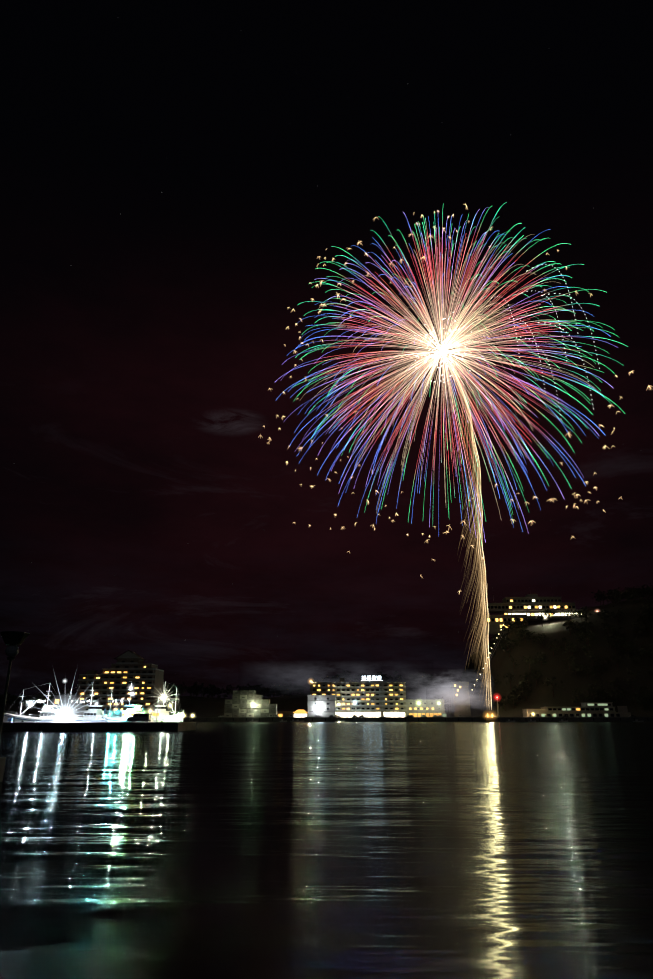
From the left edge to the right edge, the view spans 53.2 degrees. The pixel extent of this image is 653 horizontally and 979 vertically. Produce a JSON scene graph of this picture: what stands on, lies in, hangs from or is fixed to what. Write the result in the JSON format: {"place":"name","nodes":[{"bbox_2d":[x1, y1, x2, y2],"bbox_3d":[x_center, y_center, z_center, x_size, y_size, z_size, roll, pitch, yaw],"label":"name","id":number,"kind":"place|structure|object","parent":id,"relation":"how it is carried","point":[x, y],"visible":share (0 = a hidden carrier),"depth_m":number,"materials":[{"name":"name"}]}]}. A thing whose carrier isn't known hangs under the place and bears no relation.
{"place":"outdoors","nodes":[
{"label":"outdoors","id":0,"kind":"place"},
{"bbox_2d":[0,722,652,978],"bbox_3d":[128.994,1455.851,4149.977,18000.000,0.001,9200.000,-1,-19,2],"label":"water","id":1,"kind":"structure","parent":0,"point":[363,850],"depth_m":12.48,"materials":[{"name":"black liquid"}]},
{"bbox_2d":[0,757,5,781],"bbox_3d":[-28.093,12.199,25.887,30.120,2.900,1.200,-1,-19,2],"label":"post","id":2,"kind":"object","parent":1,"relation":"in","point":[2,762],"depth_m":26.23,"materials":[{"name":"concrete"}]},
{"bbox_2d":[0,631,29,745],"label":"lantern","id":3,"kind":"object","parent":2,"relation":"on","point":[13,640],"visible":1,"depth_m":27.11,"materials":[{"name":"metal"}]},
{"bbox_2d":[3,683,65,721],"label":"boat","id":4,"kind":"object","parent":1,"relation":"on","point":[49,713],"visible":0.52,"depth_m":161.34,"materials":[{"name":"white paint"}]},
{"bbox_2d":[57,682,108,721],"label":"boat","id":5,"kind":"object","parent":1,"relation":"on","point":[92,713],"visible":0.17,"depth_m":156.91,"materials":[{"name":"white paint"}]},
{"bbox_2d":[2,718,195,730],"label":"pier","id":6,"kind":"structure","parent":1,"relation":"in","point":[9,725],"depth_m":127.16,"materials":[{"name":"concrete"}]},
{"bbox_2d":[126,713,150,721],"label":"van","id":7,"kind":"object","parent":6,"relation":"on","point":[140,717],"visible":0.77,"depth_m":131.40,"materials":[{"name":"paint"}]},
{"bbox_2d":[100,681,153,721],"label":"boat","id":8,"kind":"object","parent":1,"relation":"on","point":[132,710],"visible":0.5,"depth_m":151.71,"materials":[{"name":"white paint"}]},
{"bbox_2d":[151,681,183,721],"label":"boat","id":9,"kind":"object","parent":1,"relation":"on","point":[163,715],"visible":0.54,"depth_m":154.12,"materials":[{"name":"white paint"}]},
{"bbox_2d":[0,598,652,716],"bbox_3d":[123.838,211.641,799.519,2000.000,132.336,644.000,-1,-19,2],"label":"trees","id":10,"kind":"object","parent":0,"point":[541,694],"depth_m":570.28,"materials":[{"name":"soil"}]},
{"bbox_2d":[0,583,652,712],"bbox_3d":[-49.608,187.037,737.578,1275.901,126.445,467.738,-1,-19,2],"label":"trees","id":11,"kind":"object","parent":10,"relation":"on","point":[615,595],"visible":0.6,"depth_m":593.38,"materials":[{"name":"black plant"}]},
{"bbox_2d":[474,629,505,686],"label":"string lights","id":12,"kind":"object","parent":10,"relation":"on","point":[490,655],"visible":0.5,"depth_m":552.94,"materials":[{"name":"metal"}]},
{"bbox_2d":[483,587,602,633],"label":"hilltop building","id":13,"kind":"structure","parent":10,"relation":"on","point":[532,606],"depth_m":640.06,"materials":[{"name":"beige glass"}]},
{"bbox_2d":[0,0,652,703],"label":"sky","id":14,"kind":"structure","parent":0,"point":[326,326],"materials":[{"name":"black"}]},
{"bbox_2d":[37,717,652,721],"bbox_3d":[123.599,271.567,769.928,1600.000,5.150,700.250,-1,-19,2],"label":"quay","id":15,"kind":"structure","parent":0,"point":[418,719],"depth_m":441.59,"materials":[{"name":"concrete"}]},
{"bbox_2d":[53,650,163,716],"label":"hotel","id":16,"kind":"structure","parent":15,"relation":"on","point":[145,679],"depth_m":427.00,"materials":[{"name":"grey glass"}]},
{"bbox_2d":[224,690,276,716],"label":"building","id":17,"kind":"structure","parent":15,"relation":"on","point":[245,703],"depth_m":453.54,"materials":[{"name":"concrete"}]},
{"bbox_2d":[277,709,446,716],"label":"buildings","id":18,"kind":"structure","parent":15,"relation":"on","point":[288,712],"depth_m":482.59,"materials":[{"name":"yellow concrete"}]},
{"bbox_2d":[308,676,444,716],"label":"hotel building","id":19,"kind":"structure","parent":15,"relation":"on","point":[371,698],"depth_m":478.98,"materials":[{"name":"beige glass"}]},
{"bbox_2d":[218,715,643,721],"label":"quay clutter","id":20,"kind":"object","parent":15,"relation":"on","point":[406,716],"visible":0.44,"depth_m":450.11,"materials":[{"name":"paint"}]},
{"bbox_2d":[449,682,470,716],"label":"building","id":21,"kind":"structure","parent":15,"relation":"on","point":[457,696],"depth_m":511.89,"materials":[{"name":"grey concrete"}]},
{"bbox_2d":[482,697,498,716],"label":"beacon","id":22,"kind":"object","parent":15,"relation":"on","point":[497,710],"visible":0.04,"depth_m":443.54,"materials":[{"name":"metal"}]},
{"bbox_2d":[522,702,630,716],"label":"terminal building","id":23,"kind":"structure","parent":15,"relation":"on","point":[596,709],"depth_m":455.48,"materials":[{"name":"grey glass"}]},
{"bbox_2d":[314,668,494,718],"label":"smoke","id":24,"kind":"object","parent":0,"point":[451,700],"visible":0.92,"depth_m":444.31,"materials":[{"name":"grey"}]},
{"bbox_2d":[465,668,491,707],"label":"firework","id":25,"kind":"object","parent":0,"point":[487,687],"visible":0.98,"depth_m":451.40}
]}

